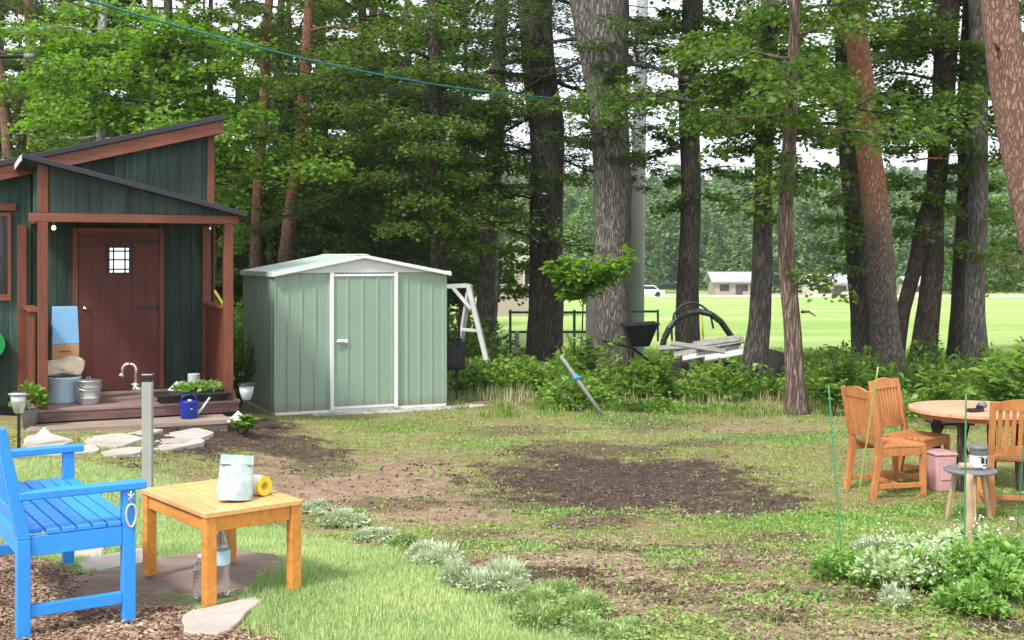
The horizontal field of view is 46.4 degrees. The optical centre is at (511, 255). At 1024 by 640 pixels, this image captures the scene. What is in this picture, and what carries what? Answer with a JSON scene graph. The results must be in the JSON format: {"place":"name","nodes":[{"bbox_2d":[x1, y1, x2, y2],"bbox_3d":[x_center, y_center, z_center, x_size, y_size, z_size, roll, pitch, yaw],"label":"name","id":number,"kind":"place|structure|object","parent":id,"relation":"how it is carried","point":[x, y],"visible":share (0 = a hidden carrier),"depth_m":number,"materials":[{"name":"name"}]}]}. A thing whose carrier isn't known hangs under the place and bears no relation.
{"place":"outdoors","nodes":[
{"label":"outdoors","id":0,"kind":"place"},
{"bbox_2d":[0,455,614,639],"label":"lawn grass","id":1,"kind":"structure","parent":0,"point":[350,570],"depth_m":5.74,"materials":[{"name":"green plant"}]},
{"bbox_2d":[0,288,1023,639],"bbox_3d":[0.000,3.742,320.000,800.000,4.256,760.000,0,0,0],"label":"ground","id":2,"kind":"structure","parent":0,"point":[828,322],"depth_m":10.55,"materials":[{"name":"green plant"}]},
{"bbox_2d":[0,0,91,154],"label":"red pine tree","id":3,"kind":"object","parent":2,"relation":"on","point":[15,99],"visible":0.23,"depth_m":23.90,"materials":[{"name":"green plant"}]},
{"bbox_2d":[0,0,94,159],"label":"red pine tree","id":4,"kind":"object","parent":2,"relation":"on","point":[8,152],"visible":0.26,"depth_m":22.91,"materials":[{"name":"green plant"}]},
{"bbox_2d":[2,0,215,288],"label":"dark fir tree","id":5,"kind":"object","parent":2,"relation":"on","point":[16,61],"visible":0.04,"depth_m":25.70,"materials":[{"name":"green plant"}]},
{"bbox_2d":[75,548,142,571],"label":"paving slab","id":6,"kind":"structure","parent":2,"relation":"on","point":[104,561],"depth_m":6.50,"materials":[{"name":"stone"}]},
{"bbox_2d":[80,433,141,448],"bbox_3d":[-3.704,1.738,11.098,0.737,0.067,0.548,0,0,44],"label":"flagstone","id":7,"kind":"object","parent":2,"relation":"on","point":[118,440],"visible":0.67,"depth_m":11.03,"materials":[{"name":"beige stone"}]},
{"bbox_2d":[0,0,238,171],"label":"birch tree","id":8,"kind":"object","parent":2,"relation":"on","point":[41,29],"visible":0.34,"depth_m":20.47,"materials":[{"name":"green plant"}]},
{"bbox_2d":[0,114,246,433],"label":"garden cabin","id":9,"kind":"object","parent":2,"relation":"on","point":[121,256],"visible":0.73,"depth_m":13.48,"materials":[{"name":"wood"}]},
{"bbox_2d":[0,213,10,300],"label":"window","id":10,"kind":"structure","parent":9,"relation":"in","point":[5,218],"depth_m":13.18,"materials":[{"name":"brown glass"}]},
{"bbox_2d":[8,379,50,428],"bbox_3d":[-4.777,1.463,11.841,0.412,0.494,0.414,0,0,-23],"label":"plant pot","id":11,"kind":"object","parent":9,"relation":"on","point":[29,415],"visible":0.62,"depth_m":11.80,"materials":[{"name":"stone"}]},
{"bbox_2d":[48,375,81,403],"bbox_3d":[-4.714,1.405,12.578,0.356,0.275,0.356,0,0,-25],"label":"storage bin","id":12,"kind":"object","parent":9,"relation":"on","point":[61,389],"visible":0.81,"depth_m":12.44,"materials":[{"name":"blue plastic"}]},
{"bbox_2d":[48,355,84,376],"bbox_3d":[-4.714,1.159,12.574,0.410,0.215,0.279,0,0,-25],"label":"paper sack","id":13,"kind":"object","parent":12,"relation":"on","point":[70,365],"visible":0.85,"depth_m":12.49,"materials":[{"name":"paper"}]},
{"bbox_2d":[74,377,102,404],"bbox_3d":[-4.417,1.400,12.462,0.280,0.284,0.277,0,0,-25],"label":"metal bucket","id":14,"kind":"object","parent":9,"relation":"on","point":[88,391],"visible":1,"depth_m":12.36,"materials":[{"name":"silver metal"}]},
{"bbox_2d":[78,233,158,390],"bbox_3d":[-4.489,0.638,13.668,0.883,1.790,0.075,0,0,-25],"label":"door","id":15,"kind":"structure","parent":9,"relation":"in","point":[118,274],"depth_m":13.67,"materials":[{"name":"brown wood"}]},
{"bbox_2d":[154,379,232,403],"bbox_3d":[-3.420,1.427,12.741,0.803,0.231,0.430,0,0,-25],"label":"planter tray","id":16,"kind":"object","parent":9,"relation":"on","point":[202,395],"visible":0.94,"depth_m":12.65,"materials":[{"name":"green plant"}]},
{"bbox_2d":[118,362,153,502],"bbox_3d":[-2.753,1.328,8.742,0.248,1.101,0.078,0,0,-6],"label":"water tap post","id":17,"kind":"object","parent":2,"relation":"on","point":[147,387],"visible":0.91,"depth_m":8.72,"materials":[{"name":"grey metal"}]},
{"bbox_2d":[0,554,299,639],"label":"wood chips","id":18,"kind":"object","parent":2,"relation":"on","point":[116,631],"visible":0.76,"depth_m":5.30,"materials":[{"name":"brown wood"}]},
{"bbox_2d":[0,427,146,639],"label":"garden bench","id":19,"kind":"object","parent":18,"relation":"on","point":[67,504],"visible":1,"depth_m":5.25,"materials":[{"name":"blue paint"}]},
{"bbox_2d":[44,550,282,609],"bbox_3d":[-1.740,1.664,6.081,1.155,0.060,1.191,0,0,0],"label":"slab","id":20,"kind":"object","parent":2,"relation":"on","point":[174,573],"visible":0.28,"depth_m":6.11,"materials":[{"name":"grey stone"}]},
{"bbox_2d":[141,479,302,606],"bbox_3d":[-1.451,1.401,5.940,0.508,0.436,0.768,0,0,-39],"label":"table","id":21,"kind":"object","parent":20,"relation":"on","point":[202,508],"visible":0.8,"depth_m":5.77,"materials":[{"name":"orange wood"}]},
{"bbox_2d":[216,454,253,500],"bbox_3d":[-1.336,1.072,5.788,0.172,0.205,0.116,5,-4,-17],"label":"zip bag","id":22,"kind":"object","parent":21,"relation":"on","point":[235,479],"visible":1,"depth_m":5.78,"materials":[{"name":"plastic"}]},
{"bbox_2d":[52,0,279,298],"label":"broadleaf tree","id":23,"kind":"object","parent":2,"relation":"on","point":[112,23],"visible":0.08,"depth_m":26.03,"materials":[{"name":"green plant"}]},
{"bbox_2d":[1,0,355,210],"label":"maple tree","id":24,"kind":"object","parent":2,"relation":"on","point":[161,83],"visible":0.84,"depth_m":18.39,"materials":[{"name":"green plant"}]},
{"bbox_2d":[155,428,213,443],"bbox_3d":[-3.229,1.781,11.646,0.501,0.064,1.005,0,0,17],"label":"flagstone","id":25,"kind":"object","parent":2,"relation":"on","point":[183,436],"visible":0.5,"depth_m":11.64,"materials":[{"name":"stone"}]},
{"bbox_2d":[176,0,255,296],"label":"dark fir tree","id":26,"kind":"object","parent":2,"relation":"on","point":[211,17],"visible":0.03,"depth_m":28.36,"materials":[{"name":"green plant"}]},
{"bbox_2d":[182,597,263,638],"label":"paving slab","id":27,"kind":"structure","parent":2,"relation":"on","point":[216,620],"depth_m":5.31,"materials":[{"name":"grey stone"}]},
{"bbox_2d":[217,530,230,595],"bbox_3d":[-1.391,1.456,5.720,0.086,0.325,0.086,0,0,-23],"label":"water bottle","id":28,"kind":"object","parent":2,"relation":"on","point":[223,563],"visible":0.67,"depth_m":5.69,"materials":[{"name":"clear plastic"}]},
{"bbox_2d":[233,324,255,407],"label":"leafy shrub","id":29,"kind":"object","parent":2,"relation":"on","point":[238,377],"visible":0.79,"depth_m":15.44,"materials":[{"name":"green plant"}]},
{"bbox_2d":[191,0,402,264],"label":"maple tree","id":30,"kind":"object","parent":2,"relation":"on","point":[270,193],"visible":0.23,"depth_m":24.97,"materials":[{"name":"green plant"}]},
{"bbox_2d":[213,0,383,268],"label":"red pine tree","id":31,"kind":"object","parent":2,"relation":"on","point":[257,197],"visible":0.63,"depth_m":22.89,"materials":[{"name":"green plant"}]},
{"bbox_2d":[215,0,396,305],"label":"dark fir tree","id":32,"kind":"object","parent":2,"relation":"on","point":[302,225],"visible":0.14,"depth_m":25.20,"materials":[{"name":"green plant"}]},
{"bbox_2d":[215,0,459,305],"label":"broadleaf tree","id":33,"kind":"object","parent":2,"relation":"on","point":[247,252],"visible":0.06,"depth_m":27.46,"materials":[{"name":"green plant"}]},
{"bbox_2d":[258,0,427,262],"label":"red pine tree","id":34,"kind":"object","parent":2,"relation":"on","point":[285,253],"visible":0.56,"depth_m":21.91,"materials":[{"name":"green plant"}]},
{"bbox_2d":[314,506,372,527],"bbox_3d":[-1.200,1.852,8.485,0.414,0.183,0.293,0,0,0],"label":"herb mound","id":35,"kind":"object","parent":2,"relation":"on","point":[341,517],"visible":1,"depth_m":8.43,"materials":[{"name":"green plant"}]},
{"bbox_2d":[240,254,451,415],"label":"garden shed","id":36,"kind":"structure","parent":2,"relation":"on","point":[330,333],"depth_m":15.12,"materials":[{"name":"green metal"}]},
{"bbox_2d":[334,273,393,408],"bbox_3d":[-1.872,1.071,15.115,0.803,1.699,0.059,0,0,-25],"label":"door","id":37,"kind":"structure","parent":36,"relation":"in","point":[363,302],"depth_m":15.12,"materials":[{"name":"green metal"}]},
{"bbox_2d":[350,526,399,542],"bbox_3d":[-0.872,1.771,7.610,0.289,0.120,0.351,0,0,40],"label":"herb mound","id":38,"kind":"object","parent":2,"relation":"on","point":[371,533],"visible":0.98,"depth_m":7.56,"materials":[{"name":"plant"}]},
{"bbox_2d":[241,0,515,283],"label":"fir tree","id":39,"kind":"object","parent":2,"relation":"on","point":[366,247],"visible":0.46,"depth_m":22.40,"materials":[{"name":"green plant"}]},
{"bbox_2d":[245,0,594,340],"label":"maple tree","id":40,"kind":"object","parent":2,"relation":"on","point":[438,202],"visible":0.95,"depth_m":19.60,"materials":[{"name":"green plant"}]},
{"bbox_2d":[313,0,527,320],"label":"broadleaf tree","id":41,"kind":"object","parent":2,"relation":"on","point":[513,208],"visible":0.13,"depth_m":25.49,"materials":[{"name":"green plant"}]},
{"bbox_2d":[405,537,466,567],"bbox_3d":[-0.420,1.612,6.554,0.323,0.174,0.461,0,0,-11],"label":"herb mound","id":42,"kind":"object","parent":2,"relation":"on","point":[432,552],"visible":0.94,"depth_m":6.44,"materials":[{"name":"green plant"}]},
{"bbox_2d":[373,0,529,355],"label":"broadleaf tree","id":43,"kind":"object","parent":2,"relation":"on","point":[520,290],"visible":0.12,"depth_m":27.00,"materials":[{"name":"green plant"}]},
{"bbox_2d":[374,0,529,306],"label":"dark fir tree","id":44,"kind":"object","parent":2,"relation":"on","point":[443,54],"visible":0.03,"depth_m":32.22,"materials":[{"name":"green plant"}]},
{"bbox_2d":[447,308,468,398],"bbox_3d":[-0.808,1.343,16.398,0.427,1.250,0.404,0,0,-25],"label":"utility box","id":45,"kind":"object","parent":2,"relation":"on","point":[456,352],"visible":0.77,"depth_m":16.31,"materials":[{"name":"plastic"}]},
{"bbox_2d":[447,283,488,360],"bbox_3d":[-1.391,1.317,19.854,0.420,1.761,2.960,0,0,-42],"label":"swing frame","id":46,"kind":"object","parent":2,"relation":"on","point":[468,301],"visible":0.46,"depth_m":18.98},
{"bbox_2d":[438,553,530,586],"bbox_3d":[-0.151,1.573,5.981,0.467,0.181,0.321,0,0,-16],"label":"herb mound","id":47,"kind":"object","parent":2,"relation":"on","point":[453,572],"visible":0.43,"depth_m":5.92,"materials":[{"name":"green plant"}]},
{"bbox_2d":[456,565,531,594],"bbox_3d":[-0.072,1.587,5.838,0.396,0.138,0.302,0,0,-37],"label":"herb mound","id":48,"kind":"object","parent":2,"relation":"on","point":[487,581],"visible":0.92,"depth_m":5.79,"materials":[{"name":"green plant"}]},
{"bbox_2d":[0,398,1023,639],"bbox_3d":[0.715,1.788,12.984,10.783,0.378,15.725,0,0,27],"label":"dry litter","id":49,"kind":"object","parent":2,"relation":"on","point":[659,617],"visible":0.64,"depth_m":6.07,"materials":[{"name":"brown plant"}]},
{"bbox_2d":[8,388,1023,639],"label":"weed grass","id":50,"kind":"structure","parent":2,"relation":"on","point":[670,529],"depth_m":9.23,"materials":[{"name":"green plant"}]},
{"bbox_2d":[395,0,660,356],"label":"oak tree","id":51,"kind":"object","parent":2,"relation":"on","point":[487,298],"visible":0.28,"depth_m":22.79,"materials":[{"name":"green plant"}]},
{"bbox_2d":[376,0,680,361],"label":"larch tree","id":52,"kind":"object","parent":2,"relation":"on","point":[549,139],"visible":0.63,"depth_m":21.20,"materials":[{"name":"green plant"}]},
{"bbox_2d":[489,574,581,609],"bbox_3d":[0.113,1.572,5.552,0.455,0.160,0.389,0,0,0],"label":"herb mound","id":53,"kind":"object","parent":2,"relation":"on","point":[552,591],"visible":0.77,"depth_m":5.56,"materials":[{"name":"green plant"}]},
{"bbox_2d":[507,585,617,632],"bbox_3d":[0.258,1.572,5.289,0.554,0.160,0.382,0,0,-39],"label":"herb mound","id":54,"kind":"object","parent":2,"relation":"on","point":[568,610],"visible":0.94,"depth_m":5.26,"materials":[{"name":"green plant"}]},
{"bbox_2d":[107,391,1023,639],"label":"soil clods","id":55,"kind":"object","parent":2,"relation":"on","point":[579,570],"visible":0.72,"depth_m":8.05,"materials":[{"name":"brown soil"}]},
{"bbox_2d":[509,310,658,358],"bbox_3d":[1.412,1.578,23.500,2.958,1.041,0.050,0,0,0],"label":"metal railing","id":56,"kind":"object","parent":2,"relation":"on","point":[573,312],"visible":0.43,"depth_m":23.48,"materials":[{"name":"metal"}]},
{"bbox_2d":[537,243,638,357],"bbox_3d":[1.178,0.901,18.129,1.235,2.186,1.298,0,0,-42],"label":"maple sapling","id":57,"kind":"object","parent":2,"relation":"on","point":[591,281],"visible":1,"depth_m":17.96,"materials":[{"name":"green plant"}]},
{"bbox_2d":[565,333,625,375],"bbox_3d":[1.165,1.533,17.266,0.714,0.839,0.970,0,0,-23],"label":"leafy shrub","id":58,"kind":"object","parent":2,"relation":"on","point":[584,361],"visible":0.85,"depth_m":17.20,"materials":[{"name":"green plant"}]},
{"bbox_2d":[567,613,655,639],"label":"herb mound","id":59,"kind":"object","parent":2,"relation":"on","point":[627,628],"visible":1,"depth_m":5.09,"materials":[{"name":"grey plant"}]},
{"bbox_2d":[215,297,1023,418],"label":"undergrowth","id":60,"kind":"object","parent":2,"relation":"on","point":[499,368],"visible":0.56,"depth_m":16.43,"materials":[{"name":"green plant"}]},
{"bbox_2d":[459,0,784,367],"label":"larch tree","id":61,"kind":"object","parent":2,"relation":"on","point":[602,29],"visible":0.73,"depth_m":19.73,"materials":[{"name":"grey plant"}]},
{"bbox_2d":[602,321,660,365],"bbox_3d":[2.030,1.548,19.197,1.126,0.974,0.574,0,0,-3],"label":"wheelbarrow","id":62,"kind":"object","parent":2,"relation":"on","point":[639,334],"visible":0.64,"depth_m":18.99,"materials":[{"name":"black metal"}]},
{"bbox_2d":[630,0,647,361],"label":"utility pole","id":63,"kind":"object","parent":2,"relation":"on","point":[637,270],"visible":0.39,"depth_m":25.86,"materials":[{"name":"metal"}]},
{"bbox_2d":[624,354,679,395],"bbox_3d":[1.880,1.643,16.168,0.830,0.646,0.780,0,0,27],"label":"leafy shrub","id":64,"kind":"object","parent":2,"relation":"on","point":[661,368],"visible":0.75,"depth_m":16.02,"materials":[{"name":"green plant"}]},
{"bbox_2d":[329,409,1023,607],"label":"clover patch","id":65,"kind":"object","parent":2,"relation":"on","point":[664,557],"visible":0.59,"depth_m":8.53,"materials":[{"name":"green plant"}]},
{"bbox_2d":[447,381,925,419],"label":"grass tufts","id":66,"kind":"object","parent":2,"relation":"on","point":[509,412],"visible":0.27,"depth_m":15.09,"materials":[{"name":"green plant"}]},
{"bbox_2d":[660,301,733,344],"bbox_3d":[2.906,1.093,18.509,1.235,0.774,0.415,0,0,0],"label":"drain hose","id":67,"kind":"object","parent":2,"relation":"on","point":[704,311],"visible":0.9,"depth_m":18.41,"materials":[{"name":"black plastic"}]},
{"bbox_2d":[571,0,826,366],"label":"maple tree","id":68,"kind":"object","parent":2,"relation":"on","point":[688,205],"visible":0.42,"depth_m":20.85,"materials":[{"name":"green plant"}]},
{"bbox_2d":[468,378,974,407],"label":"dry grass tufts","id":69,"kind":"object","parent":2,"relation":"on","point":[633,394],"visible":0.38,"depth_m":15.98,"materials":[{"name":"beige plant"}]},
{"bbox_2d":[554,0,992,395],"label":"maple tree","id":70,"kind":"object","parent":2,"relation":"on","point":[756,345],"visible":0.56,"depth_m":16.55,"materials":[{"name":"green plant"}]},
{"bbox_2d":[86,0,601,99],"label":"overhead cable","id":71,"kind":"object","parent":70,"relation":"attached to","point":[150,18],"visible":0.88,"depth_m":13.84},
{"bbox_2d":[657,0,950,415],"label":"cedar tree","id":72,"kind":"object","parent":2,"relation":"on","point":[789,94],"visible":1,"depth_m":14.60,"materials":[{"name":"green plant"}]},
{"bbox_2d":[808,377,848,414],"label":"leafy shrub","id":73,"kind":"object","parent":2,"relation":"on","point":[835,394],"visible":0.91,"depth_m":14.58,"materials":[{"name":"green plant"}]},
{"bbox_2d":[822,344,861,408],"bbox_3d":[4.234,1.543,15.163,0.507,0.822,0.508,0,0,0],"label":"leafy shrub","id":74,"kind":"object","parent":2,"relation":"on","point":[849,374],"visible":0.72,"depth_m":15.15,"materials":[{"name":"green plant"}]},
{"bbox_2d":[807,543,892,587],"bbox_3d":[1.727,1.565,6.031,0.476,0.194,0.503,0,0,0],"label":"bed plant","id":75,"kind":"object","parent":2,"relation":"on","point":[832,558],"visible":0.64,"depth_m":5.99,"materials":[{"name":"green plant"}]},
{"bbox_2d":[722,0,996,358],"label":"maple tree","id":76,"kind":"object","parent":2,"relation":"on","point":[854,270],"visible":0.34,"depth_m":21.26,"materials":[{"name":"green plant"}]},
{"bbox_2d":[737,0,1023,375],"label":"red pine tree","id":77,"kind":"object","parent":2,"relation":"on","point":[885,339],"visible":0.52,"depth_m":17.84,"materials":[{"name":"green plant"}]},
{"bbox_2d":[840,386,926,499],"bbox_3d":[3.061,1.513,9.860,0.525,0.890,0.452,0,0,-14],"label":"garden chair","id":78,"kind":"object","parent":2,"relation":"on","point":[857,401],"visible":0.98,"depth_m":9.75,"materials":[{"name":"brown wood"}]},
{"bbox_2d":[852,545,927,588],"bbox_3d":[1.831,1.531,5.845,0.347,0.242,0.300,0,0,-14],"label":"bed plant","id":79,"kind":"object","parent":2,"relation":"on","point":[903,572],"visible":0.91,"depth_m":5.80,"materials":[{"name":"green plant"}]},
{"bbox_2d":[876,576,911,608],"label":"bed plant","id":80,"kind":"object","parent":2,"relation":"on","point":[891,597],"visible":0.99,"depth_m":5.50,"materials":[{"name":"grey plant"}]},
{"bbox_2d":[868,377,949,479],"bbox_3d":[3.433,1.515,10.330,0.452,0.890,0.525,0,0,-42],"label":"garden chair","id":81,"kind":"object","parent":2,"relation":"on","point":[888,399],"visible":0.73,"depth_m":10.41,"materials":[{"name":"brown wood"}]},
{"bbox_2d":[882,543,946,591],"bbox_3d":[1.989,1.532,5.877,0.382,0.240,0.331,0,0,27],"label":"bed plant","id":82,"kind":"object","parent":2,"relation":"on","point":[927,577],"visible":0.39,"depth_m":5.79,"materials":[{"name":"green plant"}]},
{"bbox_2d":[887,530,941,555],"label":"bed plant","id":83,"kind":"object","parent":2,"relation":"on","point":[914,538],"visible":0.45,"depth_m":6.72,"materials":[{"name":"green plant"}]},
{"bbox_2d":[810,0,1023,366],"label":"twin stem tree","id":84,"kind":"object","parent":2,"relation":"on","point":[926,255],"visible":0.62,"depth_m":20.28,"materials":[{"name":"green plant"}]},
{"bbox_2d":[822,0,1023,362],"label":"larch tree","id":85,"kind":"object","parent":2,"relation":"on","point":[956,332],"visible":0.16,"depth_m":20.86,"materials":[{"name":"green plant"}]},
{"bbox_2d":[830,0,1023,366],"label":"larch tree","id":86,"kind":"object","parent":2,"relation":"on","point":[975,327],"visible":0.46,"depth_m":20.06,"materials":[{"name":"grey plant"}]},
{"bbox_2d":[906,364,968,400],"bbox_3d":[4.834,1.618,13.583,0.703,0.716,0.725,0,0,28],"label":"leafy shrub","id":87,"kind":"object","parent":2,"relation":"on","point":[942,392],"visible":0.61,"depth_m":13.52,"materials":[{"name":"green plant"}]},
{"bbox_2d":[927,448,957,491],"bbox_3d":[3.579,1.794,10.000,0.200,0.325,0.248,0,0,-9],"label":"storage box","id":88,"kind":"object","parent":2,"relation":"on","point":[938,476],"visible":0.73,"depth_m":9.90,"materials":[{"name":"pink plastic"}]},
{"bbox_2d":[931,522,986,549],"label":"bed plant","id":89,"kind":"object","parent":2,"relation":"on","point":[943,538],"visible":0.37,"depth_m":6.96,"materials":[{"name":"green plant"}]},
{"bbox_2d":[908,400,1023,491],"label":"round table","id":90,"kind":"object","parent":2,"relation":"on","point":[938,412],"visible":0.63,"depth_m":9.95,"materials":[{"name":"brown wood"}]},
{"bbox_2d":[943,464,997,523],"bbox_3d":[3.395,1.766,8.850,0.380,0.385,0.380,0,0,-11],"label":"plant stool","id":91,"kind":"object","parent":2,"relation":"on","point":[954,470],"visible":0.76,"depth_m":8.87,"materials":[{"name":"stone"}]},
{"bbox_2d":[969,444,988,469],"bbox_3d":[3.450,1.487,8.830,0.139,0.172,0.140,0,0,-11],"label":"jar","id":92,"kind":"object","parent":91,"relation":"on","point":[978,456],"visible":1,"depth_m":8.78,"materials":[{"name":"white plastic"}]},
{"bbox_2d":[928,573,1013,621],"bbox_3d":[2.084,1.546,5.424,0.336,0.201,0.327,0,0,0],"label":"bed plant","id":93,"kind":"object","parent":2,"relation":"on","point":[971,595],"visible":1,"depth_m":5.37,"materials":[{"name":"green plant"}]},
{"bbox_2d":[921,0,1023,296],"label":"broadleaf tree","id":94,"kind":"object","parent":2,"relation":"on","point":[990,284],"visible":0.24,"depth_m":30.29,"materials":[{"name":"green plant"}]},
{"bbox_2d":[939,533,1023,600],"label":"bed plant","id":95,"kind":"object","parent":2,"relation":"on","point":[988,570],"visible":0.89,"depth_m":5.64,"materials":[{"name":"green plant"}]},
{"bbox_2d":[968,346,1023,401],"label":"leafy shrub","id":96,"kind":"object","parent":2,"relation":"on","point":[1002,390],"visible":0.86,"depth_m":13.71,"materials":[{"name":"green plant"}]},
{"bbox_2d":[974,528,1023,591],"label":"bed plant","id":97,"kind":"object","parent":2,"relation":"on","point":[1007,548],"visible":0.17,"depth_m":5.89,"materials":[{"name":"green plant"}]},
{"bbox_2d":[977,399,1023,515],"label":"garden chair","id":98,"kind":"object","parent":2,"relation":"on","point":[998,452],"visible":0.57,"depth_m":9.03,"materials":[{"name":"brown wood"}]},
{"bbox_2d":[980,0,1023,275],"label":"red pine tree","id":99,"kind":"object","parent":2,"relation":"on","point":[1003,38],"visible":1,"depth_m":11.08,"materials":[{"name":"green plant"}]},
{"bbox_2d":[497,241,529,315],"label":"gabled house","id":100,"kind":"structure","parent":0,"point":[506,306],"depth_m":62.00,"materials":[{"name":"beige"}]},
{"bbox_2d":[4,0,1023,179],"label":"sky","id":101,"kind":"structure","parent":0,"point":[820,155],"materials":[{"name":"white"}]},
{"bbox_2d":[215,166,1022,287],"bbox_3d":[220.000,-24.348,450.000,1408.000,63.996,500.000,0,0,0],"label":"hills","id":102,"kind":"structure","parent":0,"point":[667,284],"depth_m":230.37,"materials":[{"name":"plant"}]},
{"bbox_2d":[222,162,1009,220],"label":"forest","id":103,"kind":"object","parent":102,"relation":"on","point":[578,191],"visible":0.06,"depth_m":337.24,"materials":[{"name":"green plant"}]},
{"bbox_2d":[216,178,1023,292],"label":"forest","id":104,"kind":"object","parent":102,"relation":"on","point":[726,243],"visible":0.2,"depth_m":198.73,"materials":[{"name":"green plant"}]},
{"bbox_2d":[233,345,1022,379],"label":"meadow grass","id":105,"kind":"structure","parent":0,"point":[654,353],"depth_m":27.80,"materials":[{"name":"green plant"}]},
{"bbox_2d":[704,272,751,294],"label":"farm house","id":106,"kind":"structure","parent":0,"point":[729,283],"depth_m":172.00,"materials":[{"name":"white paint"}]},
{"bbox_3d":[-4.772,1.322,12.750,0.260,0.440,0.180,0,0,-25],"label":"stand","id":107,"kind":"object","parent":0,"visible":0},
{"bbox_2d":[51,306,78,359],"bbox_3d":[-4.759,0.818,12.722,0.270,0.560,0.162,0,0,-25],"label":"cardboard box","id":108,"kind":"object","parent":107,"relation":"on","point":[64,335],"visible":0.91,"depth_m":12.65,"materials":[{"name":"blue cardboard"}]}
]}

